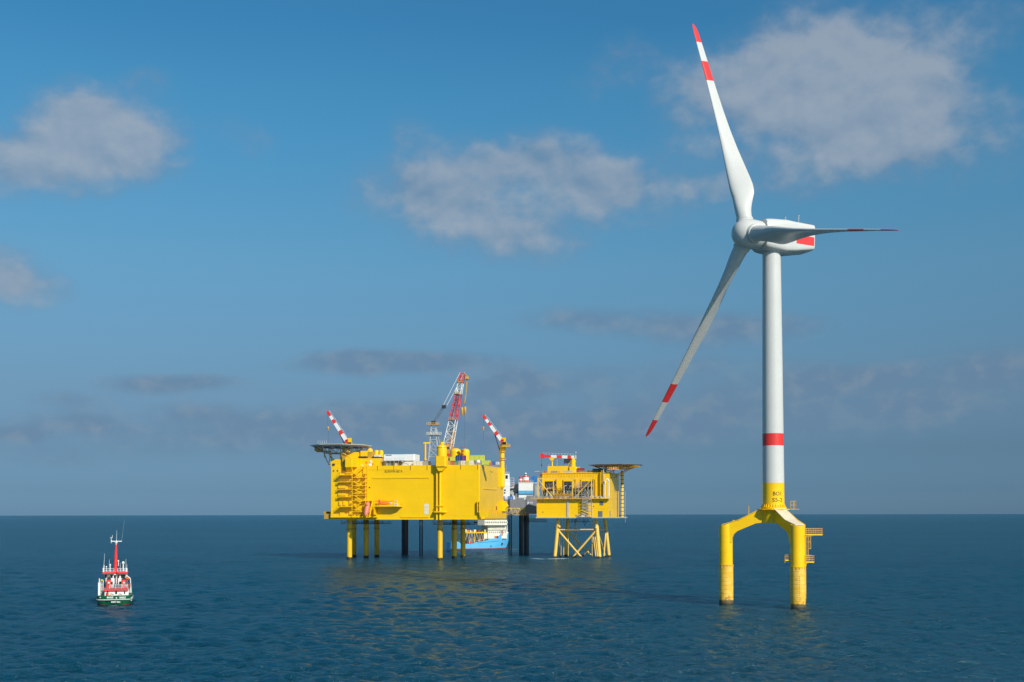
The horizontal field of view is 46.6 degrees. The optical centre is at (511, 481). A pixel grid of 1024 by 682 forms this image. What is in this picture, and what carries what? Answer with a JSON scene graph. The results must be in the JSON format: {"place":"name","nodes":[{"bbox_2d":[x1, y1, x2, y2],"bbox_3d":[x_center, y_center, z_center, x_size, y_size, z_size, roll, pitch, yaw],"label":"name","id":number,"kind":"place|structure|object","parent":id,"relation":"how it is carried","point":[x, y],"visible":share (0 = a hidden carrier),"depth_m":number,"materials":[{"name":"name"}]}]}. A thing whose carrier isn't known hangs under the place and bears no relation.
{"place":"outdoors","nodes":[
{"label":"outdoors","id":0,"kind":"place"},
{"bbox_2d":[0,514,1023,681],"bbox_3d":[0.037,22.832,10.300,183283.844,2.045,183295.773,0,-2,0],"label":"water","id":1,"kind":"structure","parent":0,"point":[889,598],"depth_m":299.96,"materials":[{"name":"blue liquid"}]},
{"bbox_2d":[96,526,132,604],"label":"supply ship","id":2,"kind":"object","parent":1,"relation":"on","point":[116,588],"visible":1,"depth_m":301.84,"materials":[{"name":"green paint"}]},
{"bbox_2d":[310,440,508,559],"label":"converter platform","id":3,"kind":"structure","parent":1,"relation":"in","point":[441,490],"depth_m":591.11,"materials":[{"name":"yellow paint"}]},
{"bbox_2d":[327,410,351,451],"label":"pedestal crane","id":4,"kind":"object","parent":3,"relation":"on","point":[345,439],"visible":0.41,"depth_m":622.06,"materials":[{"name":"yellow paint"}]},
{"bbox_2d":[364,501,369,516],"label":"lifeboat","id":5,"kind":"object","parent":3,"relation":"hanging from","point":[366,508],"visible":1,"depth_m":587.27,"materials":[{"name":"orange plastic"}]},
{"bbox_2d":[378,500,388,504],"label":"rescue boat","id":6,"kind":"object","parent":3,"relation":"on","point":[382,503],"visible":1,"depth_m":587.79,"materials":[{"name":"orange paint"}]},
{"bbox_2d":[413,461,422,464],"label":"shipping container","id":7,"kind":"object","parent":3,"relation":"on","point":[417,462],"visible":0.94,"depth_m":591.29,"materials":[{"name":"beige metal"}]},
{"bbox_2d":[423,461,430,464],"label":"shipping container","id":8,"kind":"object","parent":3,"relation":"on","point":[426,462],"visible":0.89,"depth_m":590.40,"materials":[{"name":"beige metal"}]},
{"bbox_2d":[482,460,490,464],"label":"shipping container","id":9,"kind":"object","parent":3,"relation":"on","point":[485,462],"visible":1,"depth_m":583.26,"materials":[{"name":"metal"}]},
{"bbox_2d":[482,414,509,487],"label":"pedestal crane","id":10,"kind":"object","parent":3,"relation":"on","point":[503,446],"visible":1,"depth_m":624.35,"materials":[{"name":"yellow paint"}]},
{"bbox_2d":[505,508,525,514],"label":"link bridge","id":11,"kind":"structure","parent":3,"relation":"attached to","point":[515,509],"depth_m":639.87,"materials":[{"name":"yellow metal"}]},
{"bbox_2d":[402,472,546,553],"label":"jackup barge","id":12,"kind":"object","parent":1,"relation":"on","point":[527,490],"visible":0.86,"depth_m":670.59,"materials":[{"name":"grey paint"}]},
{"bbox_2d":[423,372,468,464],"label":"lattice boom crane","id":13,"kind":"object","parent":12,"relation":"on","point":[450,444],"visible":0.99,"depth_m":674.67,"materials":[{"name":"white paint"}]},
{"bbox_2d":[522,473,528,481],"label":"red white tank","id":14,"kind":"object","parent":12,"relation":"on","point":[525,478],"visible":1,"depth_m":673.72,"materials":[{"name":"metal"}]},
{"bbox_2d":[531,476,537,482],"bbox_3d":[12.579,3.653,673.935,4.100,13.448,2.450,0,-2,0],"label":"cable reel","id":15,"kind":"object","parent":12,"relation":"on","point":[534,479],"visible":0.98,"depth_m":672.87,"materials":[{"name":"blue paint"}]},
{"bbox_2d":[446,519,507,549],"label":"supply vessel","id":16,"kind":"object","parent":1,"relation":"on","point":[496,536],"visible":0.84,"depth_m":763.08,"materials":[{"name":"blue paint"}]},
{"bbox_2d":[459,529,486,543],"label":"cargo frame","id":17,"kind":"object","parent":16,"relation":"on","point":[474,539],"visible":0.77,"depth_m":761.54,"materials":[{"name":"yellow paint"}]},
{"bbox_2d":[531,464,640,557],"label":"transformer platform","id":18,"kind":"structure","parent":1,"relation":"in","point":[568,492],"depth_m":616.18,"materials":[{"name":"yellow metal"}]},
{"bbox_2d":[540,452,576,466],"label":"pedestal crane","id":19,"kind":"object","parent":18,"relation":"on","point":[569,459],"visible":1,"depth_m":626.17,"materials":[{"name":"yellow paint"}]},
{"bbox_2d":[646,24,898,609],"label":"wind turbine","id":20,"kind":"object","parent":1,"relation":"in","point":[772,241],"visible":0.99,"depth_m":291.93,"materials":[{"name":"white metal"}]},
{"bbox_2d":[0,0,1023,515],"label":"sky","id":21,"kind":"structure","parent":0,"point":[227,227],"materials":[{"name":"blue"}]},
{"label":"shipping container","id":22,"kind":"object","parent":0,"visible":0},
{"bbox_2d":[456,455,461,460],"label":"shipping container","id":23,"kind":"object","parent":22,"relation":"on","point":[458,457],"visible":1,"depth_m":586.46,"materials":[{"name":"blue metal"}]},
{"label":"shipping container","id":24,"kind":"object","parent":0,"visible":0},
{"bbox_2d":[470,455,484,460],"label":"shipping container","id":25,"kind":"object","parent":24,"relation":"on","point":[477,457],"visible":1,"depth_m":584.60,"materials":[{"name":"metal"}]}
]}

